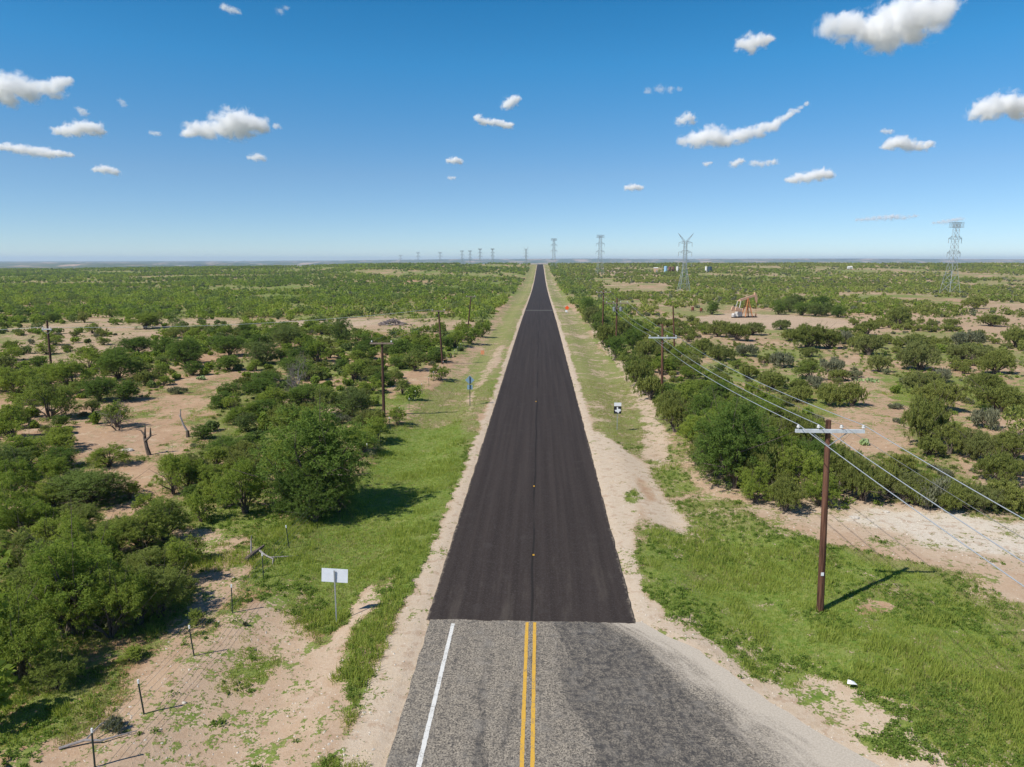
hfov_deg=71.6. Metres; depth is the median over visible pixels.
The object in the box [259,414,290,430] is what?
mesquite tree
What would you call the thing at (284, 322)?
mesquite tree
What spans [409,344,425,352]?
mesquite tree
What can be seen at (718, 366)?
mesquite tree
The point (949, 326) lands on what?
juniper bush
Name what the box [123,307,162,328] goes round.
mesquite tree
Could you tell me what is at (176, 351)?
mesquite tree
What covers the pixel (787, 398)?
juniper bush
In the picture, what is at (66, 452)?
mesquite tree
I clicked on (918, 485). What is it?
juniper bush
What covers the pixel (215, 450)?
mesquite tree
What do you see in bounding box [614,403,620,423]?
route marker sign
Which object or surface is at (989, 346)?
juniper bush
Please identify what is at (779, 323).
juniper bush
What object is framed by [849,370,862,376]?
scrub bush
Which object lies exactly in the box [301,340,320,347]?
mesquite tree
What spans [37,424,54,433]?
mesquite tree
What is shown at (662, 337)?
utility pole
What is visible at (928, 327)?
juniper bush
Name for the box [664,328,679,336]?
juniper bush
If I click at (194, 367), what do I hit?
mesquite tree
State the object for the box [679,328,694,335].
juniper bush
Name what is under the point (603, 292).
utility pole
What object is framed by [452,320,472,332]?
mesquite tree
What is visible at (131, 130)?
sky
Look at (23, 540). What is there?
mesquite tree
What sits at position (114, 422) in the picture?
bare tree
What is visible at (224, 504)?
mesquite tree
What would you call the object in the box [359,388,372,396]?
juniper bush
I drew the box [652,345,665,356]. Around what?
mesquite tree
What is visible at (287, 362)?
mesquite tree
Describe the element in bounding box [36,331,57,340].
mesquite tree
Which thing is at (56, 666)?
mesquite tree
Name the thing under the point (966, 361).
juniper bush
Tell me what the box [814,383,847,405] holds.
bush
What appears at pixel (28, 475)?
mesquite tree
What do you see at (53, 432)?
mesquite tree
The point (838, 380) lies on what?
juniper bush
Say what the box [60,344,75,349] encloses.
juniper bush
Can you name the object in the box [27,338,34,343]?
scrub bush
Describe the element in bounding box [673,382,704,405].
mesquite tree
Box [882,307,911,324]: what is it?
juniper bush
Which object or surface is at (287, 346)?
mesquite tree
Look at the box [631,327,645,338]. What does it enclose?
mesquite tree
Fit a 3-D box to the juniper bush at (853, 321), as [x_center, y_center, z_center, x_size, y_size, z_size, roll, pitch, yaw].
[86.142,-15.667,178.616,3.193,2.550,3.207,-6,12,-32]
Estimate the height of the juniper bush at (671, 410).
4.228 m
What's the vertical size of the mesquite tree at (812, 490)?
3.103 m
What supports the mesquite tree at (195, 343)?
on the ground at (824, 705)
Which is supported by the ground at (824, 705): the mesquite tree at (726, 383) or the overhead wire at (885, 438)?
the mesquite tree at (726, 383)
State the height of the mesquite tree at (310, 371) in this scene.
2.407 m
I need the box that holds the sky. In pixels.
[0,0,1023,260]
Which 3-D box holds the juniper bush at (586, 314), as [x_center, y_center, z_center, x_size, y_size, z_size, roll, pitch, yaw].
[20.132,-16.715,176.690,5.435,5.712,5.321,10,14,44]
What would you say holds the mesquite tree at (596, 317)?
on the ground at (824, 705)
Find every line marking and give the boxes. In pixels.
[416,623,454,766]
[520,622,528,766]
[530,622,535,766]
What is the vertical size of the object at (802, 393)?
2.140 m
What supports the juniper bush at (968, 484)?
on the ground at (824, 705)
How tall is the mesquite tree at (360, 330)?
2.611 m
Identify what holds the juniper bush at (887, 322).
on the ground at (824, 705)
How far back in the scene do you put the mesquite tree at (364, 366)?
96.76 m
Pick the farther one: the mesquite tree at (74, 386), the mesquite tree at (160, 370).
the mesquite tree at (160, 370)
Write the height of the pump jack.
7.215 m
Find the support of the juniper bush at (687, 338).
on the ground at (824, 705)
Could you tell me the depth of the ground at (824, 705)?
40.88 m
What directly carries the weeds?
on the ground at (824, 705)
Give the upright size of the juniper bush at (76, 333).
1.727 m
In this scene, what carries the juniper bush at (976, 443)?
on the ground at (824, 705)
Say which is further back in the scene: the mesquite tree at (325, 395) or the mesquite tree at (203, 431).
the mesquite tree at (325, 395)
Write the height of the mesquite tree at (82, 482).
3.535 m
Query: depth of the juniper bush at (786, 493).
45.32 m
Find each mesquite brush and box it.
[0,262,772,438]
[0,262,1023,708]
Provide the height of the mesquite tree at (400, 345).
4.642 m
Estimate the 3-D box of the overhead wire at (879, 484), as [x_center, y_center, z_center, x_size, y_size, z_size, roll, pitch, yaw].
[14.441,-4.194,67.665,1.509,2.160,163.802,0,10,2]
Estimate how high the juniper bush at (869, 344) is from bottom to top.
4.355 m
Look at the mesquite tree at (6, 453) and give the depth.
52.43 m
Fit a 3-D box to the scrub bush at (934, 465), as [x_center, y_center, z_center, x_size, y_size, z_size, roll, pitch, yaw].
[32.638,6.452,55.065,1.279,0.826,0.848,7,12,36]
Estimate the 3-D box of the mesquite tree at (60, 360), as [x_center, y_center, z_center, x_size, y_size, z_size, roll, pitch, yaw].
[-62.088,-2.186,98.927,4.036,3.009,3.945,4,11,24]
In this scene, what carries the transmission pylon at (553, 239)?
on the ground at (824, 705)
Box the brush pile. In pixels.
[378,318,408,325]
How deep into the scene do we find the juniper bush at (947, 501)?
45.29 m
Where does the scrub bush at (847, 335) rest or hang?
on the ground at (824, 705)
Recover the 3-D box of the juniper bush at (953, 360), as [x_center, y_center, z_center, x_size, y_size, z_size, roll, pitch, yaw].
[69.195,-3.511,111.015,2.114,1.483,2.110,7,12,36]
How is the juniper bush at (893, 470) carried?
on the ground at (824, 705)
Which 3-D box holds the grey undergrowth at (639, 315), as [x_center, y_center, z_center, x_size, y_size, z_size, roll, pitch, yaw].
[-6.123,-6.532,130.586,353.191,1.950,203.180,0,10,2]
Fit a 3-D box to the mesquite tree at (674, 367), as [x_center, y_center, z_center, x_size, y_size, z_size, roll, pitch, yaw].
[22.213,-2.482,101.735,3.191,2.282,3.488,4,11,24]
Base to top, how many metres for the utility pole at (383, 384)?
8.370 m
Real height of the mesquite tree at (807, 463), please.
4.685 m
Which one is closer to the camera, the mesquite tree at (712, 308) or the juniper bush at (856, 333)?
the juniper bush at (856, 333)
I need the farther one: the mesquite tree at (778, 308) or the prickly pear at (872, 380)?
the mesquite tree at (778, 308)
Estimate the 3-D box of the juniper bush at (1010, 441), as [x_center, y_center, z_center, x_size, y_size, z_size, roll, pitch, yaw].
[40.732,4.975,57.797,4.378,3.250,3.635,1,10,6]
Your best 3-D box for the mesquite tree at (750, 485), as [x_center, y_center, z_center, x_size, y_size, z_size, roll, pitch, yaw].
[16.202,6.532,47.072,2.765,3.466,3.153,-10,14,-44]
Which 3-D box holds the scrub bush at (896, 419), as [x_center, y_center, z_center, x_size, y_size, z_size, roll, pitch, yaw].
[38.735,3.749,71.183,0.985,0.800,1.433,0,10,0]
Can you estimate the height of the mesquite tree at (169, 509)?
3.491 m
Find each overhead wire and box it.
[3,309,430,329]
[602,293,1023,562]
[603,300,1023,586]
[623,304,1023,538]
[627,301,1023,518]
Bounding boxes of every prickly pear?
[196,375,205,379]
[855,377,878,382]
[859,438,869,445]
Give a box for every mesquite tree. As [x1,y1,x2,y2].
[0,342,18,350]
[0,346,22,359]
[0,360,46,394]
[0,399,32,440]
[0,435,34,474]
[0,450,42,496]
[0,467,36,519]
[0,494,64,545]
[0,512,46,572]
[0,531,78,623]
[0,576,67,685]
[2,421,55,463]
[2,511,133,638]
[5,391,24,403]
[9,539,88,594]
[12,373,81,418]
[16,389,50,404]
[19,509,89,557]
[19,640,87,692]
[23,458,152,506]
[28,355,49,366]
[29,358,73,385]
[29,475,77,506]
[31,452,74,481]
[34,341,59,353]
[35,442,90,468]
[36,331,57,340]
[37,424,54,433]
[40,382,59,392]
[41,424,77,446]
[43,334,65,344]
[44,312,62,321]
[46,354,97,389]
[46,516,126,574]
[48,414,70,428]
[48,433,87,450]
[55,358,82,376]
[55,499,111,532]
[61,557,156,638]
[65,380,87,394]
[68,346,105,367]
[71,547,129,594]
[72,344,96,354]
[76,375,117,401]
[82,399,102,411]
[83,322,98,332]
[84,441,131,468]
[87,511,144,554]
[89,344,142,379]
[93,336,110,344]
[98,399,134,427]
[103,563,168,630]
[105,345,126,354]
[105,377,117,390]
[105,378,142,401]
[108,501,174,550]
[113,333,153,351]
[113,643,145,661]
[115,480,142,498]
[118,533,181,585]
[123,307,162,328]
[126,359,153,374]
[131,492,163,515]
[132,543,190,617]
[134,490,192,540]
[145,335,178,353]
[149,442,191,494]
[151,364,167,379]
[153,355,168,361]
[155,536,201,575]
[156,375,172,385]
[161,335,206,367]
[161,347,173,360]
[172,574,199,602]
[173,453,205,486]
[176,325,192,333]
[177,484,205,500]
[177,533,207,559]
[181,360,203,374]
[181,489,219,524]
[182,327,200,337]
[184,463,224,487]
[186,339,201,349]
[186,424,214,438]
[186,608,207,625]
[195,430,249,458]
[195,471,225,497]
[197,323,210,330]
[203,445,228,465]
[205,334,225,347]
[206,390,233,408]
[207,324,223,333]
[208,334,248,355]
[210,355,244,371]
[210,448,270,514]
[213,462,237,476]
[214,324,233,336]
[215,382,241,393]
[217,493,234,507]
[221,391,241,409]
[223,412,242,424]
[226,332,282,363]
[227,397,263,419]
[232,412,257,431]
[233,396,379,508]
[234,322,254,331]
[235,432,260,444]
[239,330,252,338]
[239,375,286,397]
[247,359,262,369]
[249,325,263,332]
[249,333,270,342]
[249,398,280,420]
[250,369,284,385]
[254,383,292,408]
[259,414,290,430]
[259,458,327,516]
[260,424,306,481]
[268,327,277,332]
[268,422,292,436]
[270,324,303,345]
[271,348,289,358]
[272,343,293,356]
[272,407,295,423]
[275,321,289,325]
[276,356,303,373]
[276,381,321,405]
[283,363,316,379]
[284,321,299,326]
[284,481,340,522]
[286,346,311,357]
[287,408,304,422]
[293,332,315,346]
[294,359,315,369]
[296,403,320,421]
[297,364,324,379]
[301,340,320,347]
[303,320,314,329]
[304,340,331,362]
[310,386,337,413]
[310,457,365,515]
[312,384,337,397]
[313,322,329,333]
[328,315,352,343]
[331,378,377,416]
[334,339,351,347]
[335,358,349,367]
[337,362,366,380]
[340,359,368,377]
[345,350,369,361]
[347,331,373,346]
[348,428,379,452]
[351,343,369,356]
[351,359,369,366]
[356,328,373,333]
[357,375,385,390]
[358,396,381,410]
[359,339,371,348]
[360,366,386,379]
[360,416,394,439]
[364,358,372,366]
[367,350,377,358]
[370,371,390,385]
[371,333,387,341]
[380,344,390,354]
[386,337,413,357]
[387,352,405,362]
[387,356,408,368]
[387,367,402,382]
[387,405,406,424]
[391,378,412,394]
[399,331,416,343]
[400,347,427,370]
[409,337,427,346]
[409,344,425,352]
[419,338,435,349]
[420,332,439,346]
[423,348,449,362]
[428,363,451,380]
[432,322,448,330]
[439,336,454,347]
[442,328,464,346]
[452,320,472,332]
[457,326,484,343]
[473,322,490,336]
[580,293,594,310]
[590,311,612,331]
[603,335,628,360]
[615,346,641,367]
[621,328,641,348]
[630,318,642,328]
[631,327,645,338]
[636,323,650,331]
[651,355,673,374]
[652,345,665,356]
[652,383,676,398]
[660,361,676,372]
[663,410,722,447]
[668,346,689,355]
[668,356,682,368]
[671,379,703,390]
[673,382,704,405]
[677,364,703,378]
[678,387,723,435]
[681,379,792,488]
[683,346,702,356]
[686,423,730,479]
[690,378,720,396]
[697,324,712,334]
[701,386,722,399]
[702,300,720,314]
[707,377,732,389]
[710,380,738,399]
[710,397,735,422]
[711,363,725,373]
[714,396,740,407]
[725,383,756,401]
[729,359,746,368]
[732,394,761,410]
[734,403,783,459]
[734,461,777,502]
[741,381,765,395]
[749,390,787,419]
[754,391,779,403]
[754,418,813,466]
[756,407,787,445]
[770,299,787,314]
[771,441,839,498]
[781,298,799,312]
[784,293,806,303]
[786,433,852,480]
[791,300,811,315]
[792,360,825,377]
[802,470,842,506]
[805,411,834,441]
[806,303,825,316]
[809,295,831,304]
[819,301,834,315]
[821,434,852,452]
[830,305,846,317]
[836,325,856,332]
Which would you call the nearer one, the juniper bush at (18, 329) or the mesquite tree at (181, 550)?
the mesquite tree at (181, 550)
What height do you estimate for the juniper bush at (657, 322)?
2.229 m
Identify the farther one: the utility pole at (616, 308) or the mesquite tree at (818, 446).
the utility pole at (616, 308)
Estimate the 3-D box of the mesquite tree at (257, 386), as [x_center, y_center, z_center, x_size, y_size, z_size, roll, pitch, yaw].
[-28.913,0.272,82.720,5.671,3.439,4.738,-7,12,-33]
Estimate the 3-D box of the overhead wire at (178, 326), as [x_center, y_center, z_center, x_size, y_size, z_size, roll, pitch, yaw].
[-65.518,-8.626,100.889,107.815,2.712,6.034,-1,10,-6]
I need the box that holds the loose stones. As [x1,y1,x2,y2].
[1,413,1021,766]
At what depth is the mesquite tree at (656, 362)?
99.33 m
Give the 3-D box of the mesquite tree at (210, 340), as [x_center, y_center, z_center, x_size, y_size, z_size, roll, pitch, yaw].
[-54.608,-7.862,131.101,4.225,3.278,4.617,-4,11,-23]
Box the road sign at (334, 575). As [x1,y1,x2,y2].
[322,568,347,621]
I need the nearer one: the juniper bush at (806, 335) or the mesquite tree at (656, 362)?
the mesquite tree at (656, 362)
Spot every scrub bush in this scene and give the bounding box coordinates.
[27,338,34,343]
[76,411,89,416]
[98,714,125,734]
[167,386,188,393]
[336,414,352,423]
[735,343,759,356]
[769,350,795,366]
[806,375,822,384]
[812,383,822,389]
[819,356,845,370]
[838,330,853,343]
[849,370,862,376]
[881,368,889,373]
[887,403,904,408]
[891,418,902,423]
[902,470,951,510]
[926,464,939,468]
[933,367,952,380]
[935,467,956,476]
[951,330,987,343]
[960,397,974,403]
[969,406,1002,429]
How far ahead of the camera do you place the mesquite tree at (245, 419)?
67.27 m
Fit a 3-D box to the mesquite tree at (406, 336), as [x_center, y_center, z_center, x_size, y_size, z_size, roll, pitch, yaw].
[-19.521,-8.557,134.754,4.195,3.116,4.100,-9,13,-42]
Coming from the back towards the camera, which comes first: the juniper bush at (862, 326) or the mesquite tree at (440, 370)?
the juniper bush at (862, 326)
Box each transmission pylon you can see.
[551,238,556,264]
[595,235,604,272]
[677,233,693,290]
[939,222,964,291]
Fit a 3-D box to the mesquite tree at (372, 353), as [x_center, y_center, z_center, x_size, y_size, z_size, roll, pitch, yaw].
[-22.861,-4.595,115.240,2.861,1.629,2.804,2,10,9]
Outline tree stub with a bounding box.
[136,425,156,455]
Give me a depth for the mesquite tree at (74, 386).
84.06 m
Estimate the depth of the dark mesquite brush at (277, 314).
311.94 m
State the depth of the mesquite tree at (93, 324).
157.91 m
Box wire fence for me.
[90,327,476,766]
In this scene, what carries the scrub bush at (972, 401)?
on the ground at (824, 705)
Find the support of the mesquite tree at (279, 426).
on the ground at (824, 705)
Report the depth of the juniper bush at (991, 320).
176.44 m
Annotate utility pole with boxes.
[42,321,51,363]
[370,341,392,415]
[431,309,445,363]
[466,296,475,327]
[596,290,610,324]
[605,298,628,341]
[648,324,676,393]
[672,306,674,345]
[795,419,865,612]
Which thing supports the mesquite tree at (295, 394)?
on the ground at (824, 705)
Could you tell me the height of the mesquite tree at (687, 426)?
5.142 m
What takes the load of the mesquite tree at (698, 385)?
on the ground at (824, 705)
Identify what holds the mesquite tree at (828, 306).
on the ground at (824, 705)
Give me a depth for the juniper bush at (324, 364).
103.92 m
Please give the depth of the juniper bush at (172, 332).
144.57 m
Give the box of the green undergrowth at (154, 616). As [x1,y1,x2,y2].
[0,310,1023,675]
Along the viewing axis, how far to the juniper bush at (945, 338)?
133.98 m
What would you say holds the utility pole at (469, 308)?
on the ground at (824, 705)
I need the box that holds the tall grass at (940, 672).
[0,378,1023,766]
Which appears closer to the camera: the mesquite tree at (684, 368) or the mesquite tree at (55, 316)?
the mesquite tree at (684, 368)
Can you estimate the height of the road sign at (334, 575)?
2.896 m
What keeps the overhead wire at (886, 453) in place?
attached to the utility pole at (822, 553)
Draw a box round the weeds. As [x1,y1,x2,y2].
[0,437,1023,766]
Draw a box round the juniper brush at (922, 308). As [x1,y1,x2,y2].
[1,261,1023,492]
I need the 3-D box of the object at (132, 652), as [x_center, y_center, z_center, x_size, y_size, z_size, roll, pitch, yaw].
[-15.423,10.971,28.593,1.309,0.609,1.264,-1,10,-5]
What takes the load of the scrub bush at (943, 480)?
on the ground at (824, 705)
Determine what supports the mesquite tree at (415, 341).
on the ground at (824, 705)
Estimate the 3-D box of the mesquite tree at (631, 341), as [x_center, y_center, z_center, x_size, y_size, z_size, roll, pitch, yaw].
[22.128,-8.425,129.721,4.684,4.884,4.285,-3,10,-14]
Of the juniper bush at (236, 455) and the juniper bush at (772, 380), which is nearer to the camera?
the juniper bush at (236, 455)
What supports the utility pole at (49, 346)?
on the ground at (824, 705)
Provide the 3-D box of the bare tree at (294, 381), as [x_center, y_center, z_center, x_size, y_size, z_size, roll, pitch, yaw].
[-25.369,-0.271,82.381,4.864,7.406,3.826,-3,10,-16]
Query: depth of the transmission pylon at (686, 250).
400.21 m
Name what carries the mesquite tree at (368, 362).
on the ground at (824, 705)
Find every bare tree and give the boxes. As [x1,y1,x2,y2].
[96,400,135,430]
[275,354,309,393]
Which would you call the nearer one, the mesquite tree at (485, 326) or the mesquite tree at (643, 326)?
the mesquite tree at (485, 326)
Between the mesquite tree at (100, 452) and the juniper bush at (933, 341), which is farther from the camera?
the juniper bush at (933, 341)
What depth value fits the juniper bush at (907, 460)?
53.84 m
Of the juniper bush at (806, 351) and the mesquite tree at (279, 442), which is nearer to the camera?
the mesquite tree at (279, 442)
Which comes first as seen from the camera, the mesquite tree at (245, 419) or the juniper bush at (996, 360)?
the mesquite tree at (245, 419)
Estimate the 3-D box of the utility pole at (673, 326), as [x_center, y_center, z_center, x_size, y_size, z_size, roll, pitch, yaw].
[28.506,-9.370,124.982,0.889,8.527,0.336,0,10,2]
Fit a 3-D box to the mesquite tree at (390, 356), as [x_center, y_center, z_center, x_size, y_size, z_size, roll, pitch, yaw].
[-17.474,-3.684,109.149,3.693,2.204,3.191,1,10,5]
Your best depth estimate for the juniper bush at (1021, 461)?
53.35 m
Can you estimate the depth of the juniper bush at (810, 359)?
109.70 m
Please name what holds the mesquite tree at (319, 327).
on the ground at (824, 705)
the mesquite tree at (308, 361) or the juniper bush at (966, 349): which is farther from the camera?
the juniper bush at (966, 349)
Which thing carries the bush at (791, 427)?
on the ground at (824, 705)
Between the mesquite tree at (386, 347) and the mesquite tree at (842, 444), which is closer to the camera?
the mesquite tree at (842, 444)
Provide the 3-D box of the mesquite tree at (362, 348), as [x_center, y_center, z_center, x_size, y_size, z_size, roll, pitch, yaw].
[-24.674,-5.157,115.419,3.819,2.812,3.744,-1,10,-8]
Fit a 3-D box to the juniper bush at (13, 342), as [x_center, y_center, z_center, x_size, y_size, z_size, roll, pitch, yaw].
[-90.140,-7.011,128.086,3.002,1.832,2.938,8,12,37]
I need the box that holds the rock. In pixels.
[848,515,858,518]
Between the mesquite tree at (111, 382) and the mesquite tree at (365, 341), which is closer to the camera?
the mesquite tree at (111, 382)
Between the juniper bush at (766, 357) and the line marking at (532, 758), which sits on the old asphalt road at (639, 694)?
the line marking at (532, 758)
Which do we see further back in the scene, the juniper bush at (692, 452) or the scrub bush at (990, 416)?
the scrub bush at (990, 416)
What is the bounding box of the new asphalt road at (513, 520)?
[427,264,634,622]
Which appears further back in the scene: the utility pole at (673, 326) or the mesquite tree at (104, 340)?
the mesquite tree at (104, 340)
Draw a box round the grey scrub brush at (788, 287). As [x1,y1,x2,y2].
[0,263,1023,365]
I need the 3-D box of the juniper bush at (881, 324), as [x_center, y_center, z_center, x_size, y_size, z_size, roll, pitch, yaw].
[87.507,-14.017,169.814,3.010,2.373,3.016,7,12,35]
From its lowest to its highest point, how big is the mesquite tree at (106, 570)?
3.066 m
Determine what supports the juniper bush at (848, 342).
on the ground at (824, 705)
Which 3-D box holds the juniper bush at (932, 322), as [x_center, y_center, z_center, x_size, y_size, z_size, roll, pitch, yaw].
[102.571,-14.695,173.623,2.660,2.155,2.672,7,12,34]
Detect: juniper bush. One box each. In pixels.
[0,322,9,326]
[0,355,15,367]
[4,340,23,345]
[5,412,31,427]
[12,328,26,333]
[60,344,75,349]
[68,330,81,335]
[77,311,88,322]
[94,326,108,336]
[131,369,161,385]
[166,328,180,337]
[167,452,208,478]
[217,439,261,459]
[222,449,262,469]
[230,375,252,386]
[232,329,245,335]
[264,368,281,374]
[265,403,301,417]
[291,355,312,363]
[300,402,314,410]
[317,360,330,366]
[321,337,334,343]
[323,330,332,334]
[323,348,337,357]
[355,408,370,423]
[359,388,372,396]
[362,409,388,428]
[369,359,379,366]
[582,305,601,323]
[593,322,620,346]
[613,318,631,333]
[623,359,653,382]
[630,339,655,355]
[632,375,664,399]
[632,383,650,394]
[640,355,655,363]
[645,332,660,339]
[651,318,662,325]
[652,389,684,412]
[654,394,696,432]
[662,319,672,326]
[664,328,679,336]
[664,342,672,352]
[668,377,678,381]
[675,320,687,327]
[678,354,709,369]
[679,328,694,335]
[681,334,694,341]
[682,325,695,331]
[684,446,705,464]
[686,316,694,321]
[688,364,704,373]
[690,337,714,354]
[704,320,731,336]
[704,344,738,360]
[709,371,732,382]
[719,322,750,340]
[739,364,759,378]
[739,431,801,490]
[744,322,766,334]
[756,368,790,390]
[757,353,770,362]
[766,475,810,511]
[771,319,791,328]
[774,386,785,394]
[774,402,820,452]
[777,394,791,406]
[779,329,794,340]
[785,322,833,347]
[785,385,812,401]
[789,379,810,387]
[799,346,820,356]
[802,357,817,363]
[805,415,824,427]
[808,443,878,493]
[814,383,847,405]
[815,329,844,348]
[825,369,850,379]
[831,377,843,383]
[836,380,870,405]
[836,444,867,461]
[843,455,893,500]
[846,336,860,345]
[848,317,860,324]
[848,334,884,355]
[852,331,863,335]
[854,321,879,334]
[866,353,893,371]
[873,460,906,497]
[874,320,884,328]
[881,335,893,342]
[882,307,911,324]
[882,468,925,503]
[884,320,895,327]
[884,453,918,470]
[891,337,945,369]
[891,347,900,352]
[892,474,939,504]
[893,338,906,347]
[896,322,911,329]
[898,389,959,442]
[899,370,943,391]
[902,318,917,324]
[903,334,930,346]
[909,379,969,407]
[911,324,922,330]
[917,435,947,456]
[919,472,934,482]
[921,479,974,511]
[922,324,936,331]
[925,320,936,325]
[925,371,946,383]
[930,338,946,346]
[931,419,976,453]
[933,341,949,348]
[940,322,955,330]
[940,336,951,343]
[941,317,962,325]
[942,342,995,359]
[946,362,969,370]
[946,479,991,506]
[947,357,961,362]
[952,425,998,460]
[953,359,970,366]
[957,365,971,373]
[960,296,988,308]
[963,370,1007,387]
[964,357,979,365]
[964,482,1012,512]
[966,379,1023,411]
[969,348,1018,373]
[969,445,1023,481]
[972,477,1023,510]
[975,314,1009,325]
[979,344,995,350]
[987,426,1023,457]
[989,338,1000,343]
[991,348,1012,355]
[999,341,1013,347]
[1000,324,1023,347]
[1005,459,1023,475]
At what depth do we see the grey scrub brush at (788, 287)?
510.67 m
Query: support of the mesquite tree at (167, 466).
on the ground at (824, 705)
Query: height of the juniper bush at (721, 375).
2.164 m
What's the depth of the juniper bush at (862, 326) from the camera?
152.57 m
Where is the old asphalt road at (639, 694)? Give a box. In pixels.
[385,619,880,766]
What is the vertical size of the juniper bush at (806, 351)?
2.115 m
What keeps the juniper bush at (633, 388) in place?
on the ground at (824, 705)
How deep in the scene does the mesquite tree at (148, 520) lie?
39.39 m
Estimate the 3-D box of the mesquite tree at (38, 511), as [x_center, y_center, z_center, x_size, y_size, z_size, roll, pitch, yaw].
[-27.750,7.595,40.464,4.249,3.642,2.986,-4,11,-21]
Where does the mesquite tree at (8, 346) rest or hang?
on the ground at (824, 705)
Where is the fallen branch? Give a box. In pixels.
[59,719,136,749]
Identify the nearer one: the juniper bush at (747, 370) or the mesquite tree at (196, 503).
the mesquite tree at (196, 503)
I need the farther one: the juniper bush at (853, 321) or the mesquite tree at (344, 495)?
the juniper bush at (853, 321)
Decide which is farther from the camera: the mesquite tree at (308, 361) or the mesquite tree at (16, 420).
the mesquite tree at (308, 361)
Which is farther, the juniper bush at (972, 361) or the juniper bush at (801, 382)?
the juniper bush at (972, 361)
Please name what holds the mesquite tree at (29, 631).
on the ground at (824, 705)
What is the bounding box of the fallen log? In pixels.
[244,535,298,563]
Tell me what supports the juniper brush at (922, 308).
on the ground at (824, 705)
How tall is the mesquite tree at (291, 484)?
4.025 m
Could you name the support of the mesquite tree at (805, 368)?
on the ground at (824, 705)
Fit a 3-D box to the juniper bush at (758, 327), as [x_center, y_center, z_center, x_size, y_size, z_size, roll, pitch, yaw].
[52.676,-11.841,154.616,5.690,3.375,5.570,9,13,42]
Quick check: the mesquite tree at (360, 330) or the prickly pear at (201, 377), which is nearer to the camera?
the prickly pear at (201, 377)
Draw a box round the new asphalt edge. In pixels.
[427,266,635,623]
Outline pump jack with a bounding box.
[731,292,757,317]
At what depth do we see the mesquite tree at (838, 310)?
207.00 m
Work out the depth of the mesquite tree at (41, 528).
38.48 m
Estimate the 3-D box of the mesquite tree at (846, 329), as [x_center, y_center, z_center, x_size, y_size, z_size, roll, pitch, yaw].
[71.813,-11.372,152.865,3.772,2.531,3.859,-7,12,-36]
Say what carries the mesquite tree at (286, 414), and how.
on the ground at (824, 705)
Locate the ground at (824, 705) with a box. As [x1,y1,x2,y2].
[0,259,1023,766]
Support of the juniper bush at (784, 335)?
on the ground at (824, 705)
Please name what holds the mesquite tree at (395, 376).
on the ground at (824, 705)
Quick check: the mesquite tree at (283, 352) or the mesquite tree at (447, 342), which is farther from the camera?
the mesquite tree at (447, 342)
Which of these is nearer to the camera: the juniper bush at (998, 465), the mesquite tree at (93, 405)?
the juniper bush at (998, 465)
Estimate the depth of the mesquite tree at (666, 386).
82.01 m
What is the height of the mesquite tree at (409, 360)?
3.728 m
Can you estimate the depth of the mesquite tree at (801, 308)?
217.93 m
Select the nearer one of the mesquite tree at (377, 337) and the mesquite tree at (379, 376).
the mesquite tree at (379, 376)
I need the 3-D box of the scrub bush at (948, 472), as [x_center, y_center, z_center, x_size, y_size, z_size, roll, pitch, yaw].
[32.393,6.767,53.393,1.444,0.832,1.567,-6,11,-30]
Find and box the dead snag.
[179,409,189,436]
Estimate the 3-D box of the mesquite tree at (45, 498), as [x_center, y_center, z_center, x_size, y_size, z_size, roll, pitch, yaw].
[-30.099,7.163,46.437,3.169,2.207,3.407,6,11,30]
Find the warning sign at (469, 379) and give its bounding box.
[466,376,473,394]
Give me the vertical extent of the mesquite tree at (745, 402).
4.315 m
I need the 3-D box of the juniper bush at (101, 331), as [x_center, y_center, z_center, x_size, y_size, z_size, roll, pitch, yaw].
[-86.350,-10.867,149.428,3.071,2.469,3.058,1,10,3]
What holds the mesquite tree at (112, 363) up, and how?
on the ground at (824, 705)
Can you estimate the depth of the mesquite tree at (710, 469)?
53.05 m
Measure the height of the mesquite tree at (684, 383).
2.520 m
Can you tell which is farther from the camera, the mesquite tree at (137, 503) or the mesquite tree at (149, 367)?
the mesquite tree at (149, 367)
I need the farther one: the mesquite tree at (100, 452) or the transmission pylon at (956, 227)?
the transmission pylon at (956, 227)
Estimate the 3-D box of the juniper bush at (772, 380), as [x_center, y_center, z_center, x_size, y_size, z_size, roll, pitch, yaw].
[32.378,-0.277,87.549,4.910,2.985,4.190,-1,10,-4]
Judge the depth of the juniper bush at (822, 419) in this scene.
67.38 m
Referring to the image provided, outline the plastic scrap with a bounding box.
[847,680,856,684]
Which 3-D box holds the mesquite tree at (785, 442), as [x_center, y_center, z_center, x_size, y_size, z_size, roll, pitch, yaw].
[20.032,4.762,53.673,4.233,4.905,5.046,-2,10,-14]
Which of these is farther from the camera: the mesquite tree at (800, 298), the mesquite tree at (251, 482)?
the mesquite tree at (800, 298)
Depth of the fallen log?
38.96 m
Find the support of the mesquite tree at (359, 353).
on the ground at (824, 705)
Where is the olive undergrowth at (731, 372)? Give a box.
[0,311,1023,511]
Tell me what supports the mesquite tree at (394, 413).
on the ground at (824, 705)
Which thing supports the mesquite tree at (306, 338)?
on the ground at (824, 705)
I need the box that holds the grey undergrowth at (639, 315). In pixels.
[5,311,1023,628]
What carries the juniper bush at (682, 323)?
on the ground at (824, 705)

